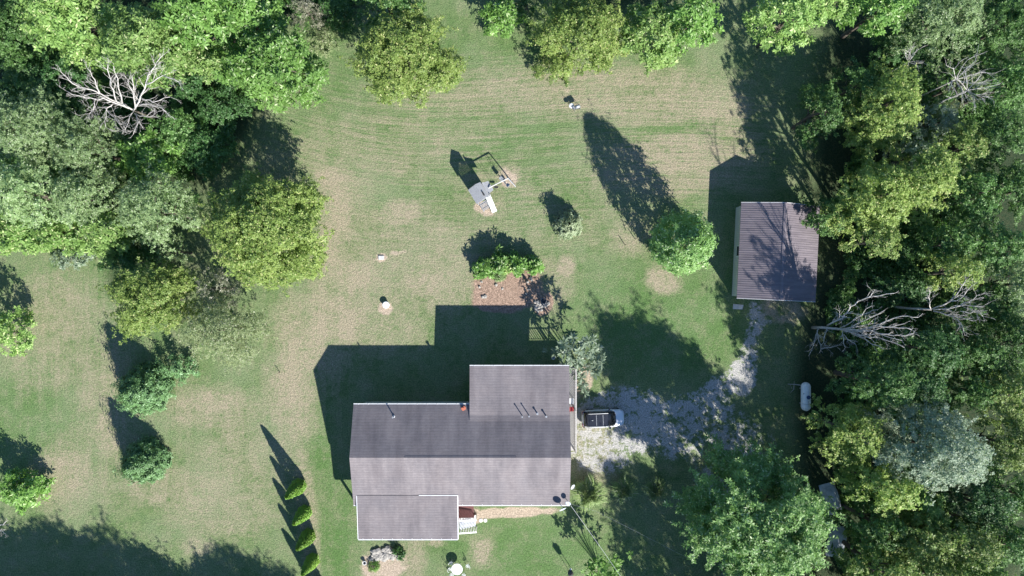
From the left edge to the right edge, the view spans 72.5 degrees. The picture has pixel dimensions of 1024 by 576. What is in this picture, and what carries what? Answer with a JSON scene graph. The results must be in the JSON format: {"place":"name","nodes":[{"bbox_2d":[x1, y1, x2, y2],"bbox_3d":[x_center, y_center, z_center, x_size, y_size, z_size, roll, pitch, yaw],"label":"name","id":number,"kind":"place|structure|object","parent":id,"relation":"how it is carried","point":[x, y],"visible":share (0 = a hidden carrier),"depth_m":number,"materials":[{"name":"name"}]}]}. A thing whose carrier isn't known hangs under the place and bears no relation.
{"place":"outdoors","nodes":[
{"label":"outdoors","id":0,"kind":"place"},
{"bbox_2d":[0,0,1023,575],"bbox_3d":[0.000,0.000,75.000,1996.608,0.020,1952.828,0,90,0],"label":"ground","id":1,"kind":"structure","parent":0,"point":[624,156],"depth_m":75.00,"materials":[{"name":"green plant"}]},
{"bbox_2d":[0,305,37,356],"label":"broadleaf tree","id":2,"kind":"object","parent":1,"relation":"on","point":[22,336],"visible":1,"depth_m":71.51,"materials":[{"name":"green plant"}]},
{"bbox_2d":[0,466,56,515],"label":"shrub","id":3,"kind":"object","parent":1,"relation":"on","point":[22,495],"visible":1,"depth_m":72.74,"materials":[{"name":"green plant"}]},
{"bbox_2d":[0,207,57,256],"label":"broadleaf tree","id":4,"kind":"object","parent":1,"relation":"on","point":[13,237],"visible":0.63,"depth_m":70.52,"materials":[{"name":"green plant"}]},
{"bbox_2d":[0,0,59,89],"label":"broadleaf tree","id":5,"kind":"object","parent":1,"relation":"on","point":[8,32],"visible":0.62,"depth_m":67.51,"materials":[{"name":"green plant"}]},
{"bbox_2d":[0,150,93,229],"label":"broadleaf tree","id":6,"kind":"object","parent":1,"relation":"on","point":[14,198],"visible":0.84,"depth_m":66.43,"materials":[{"name":"green plant"}]},
{"bbox_2d":[1,46,95,113],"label":"broadleaf tree","id":7,"kind":"object","parent":1,"relation":"on","point":[44,75],"visible":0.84,"depth_m":69.63,"materials":[{"name":"green plant"}]},
{"bbox_2d":[0,81,99,170],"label":"broadleaf tree","id":8,"kind":"object","parent":1,"relation":"on","point":[16,121],"visible":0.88,"depth_m":65.50,"materials":[{"name":"green plant"}]},
{"bbox_2d":[28,211,93,258],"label":"broadleaf tree","id":9,"kind":"object","parent":1,"relation":"on","point":[55,231],"visible":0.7,"depth_m":69.97,"materials":[{"name":"green plant"}]},
{"bbox_2d":[7,0,139,70],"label":"broadleaf tree","id":10,"kind":"object","parent":1,"relation":"on","point":[55,17],"visible":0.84,"depth_m":63.90,"materials":[{"name":"green plant"}]},
{"bbox_2d":[33,104,132,185],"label":"broadleaf tree","id":11,"kind":"object","parent":1,"relation":"on","point":[72,151],"visible":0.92,"depth_m":66.89,"materials":[{"name":"green plant"}]},
{"bbox_2d":[39,161,134,238],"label":"broadleaf tree","id":12,"kind":"object","parent":1,"relation":"on","point":[68,203],"visible":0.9,"depth_m":66.75,"materials":[{"name":"green plant"}]},
{"bbox_2d":[73,201,149,266],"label":"broadleaf tree","id":13,"kind":"object","parent":1,"relation":"on","point":[105,236],"visible":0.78,"depth_m":68.76,"materials":[{"name":"green plant"}]},
{"bbox_2d":[51,48,182,137],"bbox_3d":[-35.521,-17.745,68.051,12.246,13.908,7.212,0,90,0],"label":"dead tree","id":14,"kind":"object","parent":1,"relation":"on","point":[115,101],"visible":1,"depth_m":64.99,"materials":[{"name":"grey wood"}]},
{"bbox_2d":[94,237,158,278],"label":"broadleaf tree","id":15,"kind":"object","parent":1,"relation":"on","point":[128,259],"visible":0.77,"depth_m":71.98,"materials":[{"name":"green plant"}]},
{"bbox_2d":[112,434,173,486],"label":"evergreen tree","id":16,"kind":"object","parent":1,"relation":"on","point":[140,458],"visible":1,"depth_m":72.79,"materials":[{"name":"green plant"}]},
{"bbox_2d":[110,360,176,418],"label":"evergreen tree","id":17,"kind":"object","parent":1,"relation":"on","point":[146,385],"visible":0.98,"depth_m":72.59,"materials":[{"name":"green plant"}]},
{"bbox_2d":[95,257,200,344],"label":"broadleaf tree","id":18,"kind":"object","parent":1,"relation":"on","point":[140,297],"visible":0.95,"depth_m":67.25,"materials":[{"name":"green plant"}]},
{"bbox_2d":[110,125,187,184],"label":"broadleaf tree","id":19,"kind":"object","parent":1,"relation":"on","point":[136,154],"visible":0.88,"depth_m":69.70,"materials":[{"name":"green plant"}]},
{"bbox_2d":[89,1,224,96],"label":"broadleaf tree","id":20,"kind":"object","parent":1,"relation":"on","point":[133,40],"visible":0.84,"depth_m":63.40,"materials":[{"name":"green plant"}]},
{"bbox_2d":[111,158,213,252],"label":"broadleaf tree","id":21,"kind":"object","parent":1,"relation":"on","point":[143,198],"visible":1,"depth_m":66.86,"materials":[{"name":"green plant"}]},
{"bbox_2d":[152,232,195,267],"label":"broadleaf tree","id":22,"kind":"object","parent":1,"relation":"on","point":[177,241],"visible":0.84,"depth_m":70.68,"materials":[{"name":"green plant"}]},
{"bbox_2d":[152,353,200,386],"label":"shrub","id":23,"kind":"object","parent":1,"relation":"on","point":[177,365],"visible":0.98,"depth_m":73.53,"materials":[{"name":"green plant"}]},
{"bbox_2d":[143,107,210,150],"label":"broadleaf tree","id":24,"kind":"object","parent":1,"relation":"on","point":[184,119],"visible":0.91,"depth_m":68.33,"materials":[{"name":"green plant"}]},
{"bbox_2d":[0,0,357,245],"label":"undergrowth","id":25,"kind":"object","parent":1,"relation":"on","point":[185,102],"visible":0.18,"depth_m":74.46,"materials":[{"name":"green plant"}]},
{"bbox_2d":[166,48,236,107],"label":"broadleaf tree","id":26,"kind":"object","parent":1,"relation":"on","point":[187,86],"visible":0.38,"depth_m":69.25,"materials":[{"name":"green plant"}]},
{"bbox_2d":[173,109,239,182],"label":"broadleaf tree","id":27,"kind":"object","parent":1,"relation":"on","point":[203,143],"visible":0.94,"depth_m":70.53,"materials":[{"name":"green plant"}]},
{"bbox_2d":[150,0,266,71],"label":"broadleaf tree","id":28,"kind":"object","parent":1,"relation":"on","point":[195,13],"visible":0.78,"depth_m":62.73,"materials":[{"name":"green plant"}]},
{"bbox_2d":[186,266,239,311],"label":"broadleaf tree","id":29,"kind":"object","parent":1,"relation":"on","point":[222,287],"visible":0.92,"depth_m":70.24,"materials":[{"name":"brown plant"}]},
{"bbox_2d":[166,279,277,374],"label":"broadleaf tree","id":30,"kind":"object","parent":1,"relation":"on","point":[218,345],"visible":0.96,"depth_m":68.68,"materials":[{"name":"green plant"}]},
{"bbox_2d":[194,74,259,140],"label":"broadleaf tree","id":31,"kind":"object","parent":1,"relation":"on","point":[224,106],"visible":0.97,"depth_m":69.88,"materials":[{"name":"green plant"}]},
{"bbox_2d":[205,0,290,44],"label":"broadleaf tree","id":32,"kind":"object","parent":1,"relation":"on","point":[263,11],"visible":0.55,"depth_m":65.02,"materials":[{"name":"green plant"}]},
{"bbox_2d":[188,162,334,296],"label":"broadleaf tree","id":33,"kind":"object","parent":1,"relation":"on","point":[250,224],"visible":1,"depth_m":66.21,"materials":[{"name":"green plant"}]},
{"bbox_2d":[212,19,329,113],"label":"broadleaf tree","id":34,"kind":"object","parent":1,"relation":"on","point":[275,57],"visible":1,"depth_m":65.12,"materials":[{"name":"green plant"}]},
{"bbox_2d":[284,0,329,30],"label":"shrub","id":35,"kind":"object","parent":1,"relation":"on","point":[301,4],"visible":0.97,"depth_m":72.40,"materials":[{"name":"grey plant"}]},
{"bbox_2d":[318,0,362,34],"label":"shrub","id":36,"kind":"object","parent":1,"relation":"on","point":[345,26],"visible":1,"depth_m":71.84,"materials":[{"name":"green plant"}]},
{"bbox_2d":[352,0,426,28],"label":"broadleaf tree","id":37,"kind":"object","parent":1,"relation":"on","point":[387,4],"visible":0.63,"depth_m":67.98,"materials":[{"name":"green plant"}]},
{"bbox_2d":[336,0,471,108],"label":"broadleaf tree","id":38,"kind":"object","parent":1,"relation":"on","point":[385,52],"visible":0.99,"depth_m":66.28,"materials":[{"name":"green plant"}]},
{"bbox_2d":[349,365,570,539],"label":"house","id":39,"kind":"structure","parent":1,"relation":"on","point":[422,470],"depth_m":70.20,"materials":[{"name":"grey"}]},
{"bbox_2d":[459,506,476,533],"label":"porch steps","id":40,"kind":"structure","parent":1,"relation":"on","point":[467,516],"depth_m":73.74,"materials":[{"name":"white paint"}]},
{"bbox_2d":[468,173,515,212],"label":"playset","id":41,"kind":"object","parent":1,"relation":"on","point":[479,192],"visible":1,"depth_m":72.66,"materials":[{"name":"white plastic"}]},
{"bbox_2d":[477,0,529,39],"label":"shrub","id":42,"kind":"object","parent":1,"relation":"on","point":[502,12],"visible":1,"depth_m":71.44,"materials":[{"name":"green plant"}]},
{"bbox_2d":[530,48,583,87],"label":"tree","id":43,"kind":"object","parent":1,"relation":"on","point":[539,68],"visible":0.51,"depth_m":73.28,"materials":[{"name":"green plant"}]},
{"bbox_2d":[552,209,582,239],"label":"round shrub","id":44,"kind":"object","parent":1,"relation":"on","point":[563,228],"visible":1,"depth_m":73.67,"materials":[{"name":"green plant"}]},
{"bbox_2d":[569,367,576,453],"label":"side deck","id":45,"kind":"structure","parent":1,"relation":"on","point":[573,394],"depth_m":72.96,"materials":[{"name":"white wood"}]},
{"bbox_2d":[542,332,606,399],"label":"sumac","id":46,"kind":"object","parent":1,"relation":"on","point":[582,384],"visible":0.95,"depth_m":70.95,"materials":[{"name":"green plant"}]},
{"bbox_2d":[524,0,638,80],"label":"broadleaf tree","id":47,"kind":"object","parent":1,"relation":"on","point":[596,24],"visible":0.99,"depth_m":68.20,"materials":[{"name":"green plant"}]},
{"bbox_2d":[581,408,623,428],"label":"car","id":48,"kind":"object","parent":1,"relation":"on","point":[602,418],"visible":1,"depth_m":73.68,"materials":[{"name":"white paint"}]},
{"bbox_2d":[580,551,633,575],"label":"sumac","id":49,"kind":"object","parent":1,"relation":"on","point":[604,565],"visible":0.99,"depth_m":71.88,"materials":[{"name":"green plant"}]},
{"bbox_2d":[612,0,684,76],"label":"broadleaf tree","id":50,"kind":"object","parent":1,"relation":"on","point":[659,30],"visible":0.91,"depth_m":68.67,"materials":[{"name":"green plant"}]},
{"bbox_2d":[647,207,718,277],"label":"yard tree","id":51,"kind":"object","parent":1,"relation":"on","point":[700,248],"visible":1,"depth_m":67.72,"materials":[{"name":"green plant"}]},
{"bbox_2d":[663,0,724,54],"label":"broadleaf tree","id":52,"kind":"object","parent":1,"relation":"on","point":[699,17],"visible":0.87,"depth_m":66.74,"materials":[{"name":"green plant"}]},
{"bbox_2d":[663,432,853,575],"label":"broadleaf tree","id":53,"kind":"object","parent":1,"relation":"on","point":[783,533],"visible":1,"depth_m":64.38,"materials":[{"name":"green plant"}]},
{"bbox_2d":[742,0,836,56],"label":"broadleaf tree","id":54,"kind":"object","parent":1,"relation":"on","point":[804,13],"visible":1,"depth_m":66.32,"materials":[{"name":"green plant"}]},
{"bbox_2d":[791,78,846,153],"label":"broadleaf tree","id":55,"kind":"object","parent":1,"relation":"on","point":[824,98],"visible":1,"depth_m":67.74,"materials":[{"name":"green plant"}]},
{"bbox_2d":[800,192,847,238],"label":"broadleaf tree","id":56,"kind":"object","parent":1,"relation":"on","point":[818,218],"visible":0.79,"depth_m":69.66,"materials":[{"name":"green plant"}]},
{"bbox_2d":[800,393,893,471],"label":"broadleaf tree","id":57,"kind":"object","parent":1,"relation":"on","point":[842,436],"visible":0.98,"depth_m":66.60,"materials":[{"name":"green plant"}]},
{"bbox_2d":[812,55,882,113],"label":"broadleaf tree","id":58,"kind":"object","parent":1,"relation":"on","point":[863,81],"visible":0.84,"depth_m":67.17,"materials":[{"name":"green plant"}]},
{"bbox_2d":[807,285,922,359],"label":"dead tree","id":59,"kind":"object","parent":1,"relation":"on","point":[852,330],"visible":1,"depth_m":65.67,"materials":[{"name":"grey wood"}]},
{"bbox_2d":[814,148,927,243],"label":"broadleaf tree","id":60,"kind":"object","parent":1,"relation":"on","point":[874,203],"visible":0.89,"depth_m":65.65,"materials":[{"name":"green plant"}]},
{"bbox_2d":[829,489,914,559],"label":"broadleaf tree","id":61,"kind":"object","parent":1,"relation":"on","point":[885,526],"visible":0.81,"depth_m":66.31,"materials":[{"name":"green plant"}]},
{"bbox_2d":[837,217,908,259],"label":"broadleaf tree","id":62,"kind":"object","parent":1,"relation":"on","point":[880,242],"visible":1,"depth_m":66.22,"materials":[{"name":"green plant"}]},
{"bbox_2d":[824,350,928,416],"bbox_3d":[35.067,8.700,68.175,7.688,13.854,6.228,18,90,0],"label":"broadleaf tree","id":63,"kind":"object","parent":1,"relation":"on","point":[903,382],"visible":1,"depth_m":64.33,"materials":[{"name":"green plant"}]},
{"bbox_2d":[835,0,918,38],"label":"broadleaf tree","id":64,"kind":"object","parent":1,"relation":"on","point":[883,13],"visible":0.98,"depth_m":67.09,"materials":[{"name":"green plant"}]},
{"bbox_2d":[834,529,921,575],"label":"broadleaf tree","id":65,"kind":"object","parent":1,"relation":"on","point":[897,570],"visible":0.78,"depth_m":66.41,"materials":[{"name":"green plant"}]},
{"bbox_2d":[831,450,930,517],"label":"broadleaf tree","id":66,"kind":"object","parent":1,"relation":"on","point":[891,497],"visible":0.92,"depth_m":65.18,"materials":[{"name":"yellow plant"}]},
{"bbox_2d":[831,55,931,161],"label":"broadleaf tree","id":67,"kind":"object","parent":1,"relation":"on","point":[894,94],"visible":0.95,"depth_m":65.79,"materials":[{"name":"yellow plant"}]},
{"bbox_2d":[866,18,930,72],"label":"broadleaf tree","id":68,"kind":"object","parent":1,"relation":"on","point":[887,51],"visible":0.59,"depth_m":70.38,"materials":[{"name":"green plant"}]},
{"bbox_2d":[862,257,935,306],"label":"broadleaf tree","id":69,"kind":"object","parent":1,"relation":"on","point":[908,288],"visible":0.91,"depth_m":70.12,"materials":[{"name":"green plant"}]},
{"bbox_2d":[884,228,935,266],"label":"broadleaf tree","id":70,"kind":"object","parent":1,"relation":"on","point":[913,245],"visible":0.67,"depth_m":70.64,"materials":[{"name":"green plant"}]},
{"bbox_2d":[871,478,951,531],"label":"broadleaf tree","id":71,"kind":"object","parent":1,"relation":"on","point":[937,510],"visible":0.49,"depth_m":65.68,"materials":[{"name":"green plant"}]},
{"bbox_2d":[823,10,1001,575],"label":"undergrowth","id":72,"kind":"object","parent":1,"relation":"on","point":[927,82],"visible":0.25,"depth_m":74.16,"materials":[{"name":"green plant"}]},
{"bbox_2d":[874,357,951,415],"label":"broadleaf tree","id":73,"kind":"object","parent":1,"relation":"on","point":[925,387],"visible":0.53,"depth_m":65.59,"materials":[{"name":"green plant"}]},
{"bbox_2d":[869,131,971,226],"bbox_3d":[38.656,-10.581,68.776,7.775,12.669,9.278,0,90,0],"label":"broadleaf tree","id":74,"kind":"object","parent":1,"relation":"on","point":[937,165],"visible":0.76,"depth_m":64.43,"materials":[{"name":"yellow plant"}]},
{"bbox_2d":[872,489,969,575],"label":"broadleaf tree","id":75,"kind":"object","parent":1,"relation":"on","point":[914,547],"visible":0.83,"depth_m":64.29,"materials":[{"name":"green plant"}]},
{"bbox_2d":[873,324,972,383],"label":"broadleaf tree","id":76,"kind":"object","parent":1,"relation":"on","point":[926,350],"visible":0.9,"depth_m":66.66,"materials":[{"name":"green plant"}]},
{"bbox_2d":[873,536,973,575],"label":"broadleaf tree","id":77,"kind":"object","parent":1,"relation":"on","point":[943,571],"visible":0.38,"depth_m":64.17,"materials":[{"name":"green plant"}]},
{"bbox_2d":[850,391,1002,505],"bbox_3d":[38.618,14.627,66.994,10.922,16.226,9.426,-19,90,0],"label":"broadleaf tree","id":78,"kind":"object","parent":1,"relation":"on","point":[958,456],"visible":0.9,"depth_m":62.58,"materials":[{"name":"green plant"}]},
{"bbox_2d":[900,102,964,150],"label":"broadleaf tree","id":79,"kind":"object","parent":1,"relation":"on","point":[936,124],"visible":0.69,"depth_m":68.91,"materials":[{"name":"green plant"}]},
{"bbox_2d":[883,0,991,73],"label":"broadleaf tree","id":80,"kind":"object","parent":1,"relation":"on","point":[951,12],"visible":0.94,"depth_m":65.96,"materials":[{"name":"green plant"}]},
{"bbox_2d":[894,271,995,340],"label":"dead tree","id":81,"kind":"object","parent":1,"relation":"on","point":[945,308],"visible":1,"depth_m":65.29,"materials":[{"name":"grey wood"}]},
{"bbox_2d":[907,216,984,273],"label":"broadleaf tree","id":82,"kind":"object","parent":1,"relation":"on","point":[967,244],"visible":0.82,"depth_m":66.86,"materials":[{"name":"green plant"}]},
{"bbox_2d":[910,245,987,295],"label":"broadleaf tree","id":83,"kind":"object","parent":1,"relation":"on","point":[965,266],"visible":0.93,"depth_m":65.88,"materials":[{"name":"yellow plant"}]},
{"bbox_2d":[915,50,991,119],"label":"broadleaf tree","id":84,"kind":"object","parent":1,"relation":"on","point":[951,89],"visible":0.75,"depth_m":68.98,"materials":[{"name":"green plant"}]},
{"bbox_2d":[920,118,991,175],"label":"broadleaf tree","id":85,"kind":"object","parent":1,"relation":"on","point":[974,145],"visible":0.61,"depth_m":66.11,"materials":[{"name":"green plant"}]},
{"bbox_2d":[912,501,1005,572],"bbox_3d":[41.756,23.799,67.981,7.266,14.249,5.883,0,90,0],"label":"broadleaf tree","id":86,"kind":"object","parent":1,"relation":"on","point":[987,551],"visible":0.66,"depth_m":62.85,"materials":[{"name":"green plant"}]},
{"bbox_2d":[915,540,1016,575],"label":"broadleaf tree","id":87,"kind":"object","parent":1,"relation":"on","point":[982,572],"visible":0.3,"depth_m":64.45,"materials":[{"name":"green plant"}]},
{"bbox_2d":[925,372,1008,412],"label":"broadleaf tree","id":88,"kind":"object","parent":1,"relation":"on","point":[972,396],"visible":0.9,"depth_m":66.97,"materials":[{"name":"green plant"}]},
{"bbox_2d":[926,161,1011,224],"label":"broadleaf tree","id":89,"kind":"object","parent":1,"relation":"on","point":[976,188],"visible":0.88,"depth_m":66.33,"materials":[{"name":"green plant"}]},
{"bbox_2d":[922,474,1017,534],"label":"broadleaf tree","id":90,"kind":"object","parent":1,"relation":"on","point":[989,512],"visible":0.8,"depth_m":65.27,"materials":[{"name":"green plant"}]},
{"bbox_2d":[940,318,1010,381],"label":"broadleaf tree","id":91,"kind":"object","parent":1,"relation":"on","point":[981,354],"visible":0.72,"depth_m":67.20,"materials":[{"name":"green plant"}]},
{"bbox_2d":[942,279,1022,337],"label":"broadleaf tree","id":92,"kind":"object","parent":1,"relation":"on","point":[996,305],"visible":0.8,"depth_m":68.73,"materials":[{"name":"green plant"}]},
{"bbox_2d":[945,502,1023,571],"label":"broadleaf tree","id":93,"kind":"object","parent":1,"relation":"on","point":[1015,545],"visible":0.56,"depth_m":64.85,"materials":[{"name":"green plant"}]},
{"bbox_2d":[948,104,1023,172],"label":"broadleaf tree","id":94,"kind":"object","parent":1,"relation":"on","point":[1005,131],"visible":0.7,"depth_m":65.93,"materials":[{"name":"green plant"}]},
{"bbox_2d":[951,215,1023,278],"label":"broadleaf tree","id":95,"kind":"object","parent":1,"relation":"on","point":[1001,244],"visible":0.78,"depth_m":65.45,"materials":[{"name":"green plant"}]},
{"bbox_2d":[953,0,1023,75],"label":"broadleaf tree","id":96,"kind":"object","parent":1,"relation":"on","point":[1011,20],"visible":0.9,"depth_m":66.57,"materials":[{"name":"green plant"}]},
{"bbox_2d":[954,404,1023,476],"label":"broadleaf tree","id":97,"kind":"object","parent":1,"relation":"on","point":[1016,449],"visible":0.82,"depth_m":65.97,"materials":[{"name":"green plant"}]},
{"bbox_2d":[957,363,1023,425],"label":"broadleaf tree","id":98,"kind":"object","parent":1,"relation":"on","point":[1017,394],"visible":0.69,"depth_m":66.28,"materials":[{"name":"green plant"}]},
{"bbox_2d":[960,49,1023,120],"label":"broadleaf tree","id":99,"kind":"object","parent":1,"relation":"on","point":[1009,71],"visible":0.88,"depth_m":67.25,"materials":[{"name":"green plant"}]},
{"bbox_2d":[962,158,1023,230],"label":"broadleaf tree","id":100,"kind":"object","parent":1,"relation":"on","point":[1005,179],"visible":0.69,"depth_m":66.87,"materials":[{"name":"green plant"}]},
{"bbox_2d":[964,311,1023,377],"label":"broadleaf tree","id":101,"kind":"object","parent":1,"relation":"on","point":[1015,333],"visible":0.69,"depth_m":67.00,"materials":[{"name":"green plant"}]},
{"bbox_2d":[969,250,1023,317],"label":"broadleaf tree","id":102,"kind":"object","parent":1,"relation":"on","point":[1015,282],"visible":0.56,"depth_m":67.20,"materials":[{"name":"green plant"}]},
{"bbox_2d":[973,461,1023,518],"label":"broadleaf tree","id":103,"kind":"object","parent":1,"relation":"on","point":[1019,497],"visible":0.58,"depth_m":67.82,"materials":[{"name":"green plant"}]},
{"bbox_2d":[570,473,608,512],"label":"ornamental grass","id":104,"kind":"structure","parent":0,"point":[588,492],"depth_m":73.61,"materials":[{"name":"green plant"}]},
{"bbox_2d":[732,202,819,301],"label":"garage","id":105,"kind":"structure","parent":0,"point":[775,250],"depth_m":71.50,"materials":[{"name":"grey metal"}]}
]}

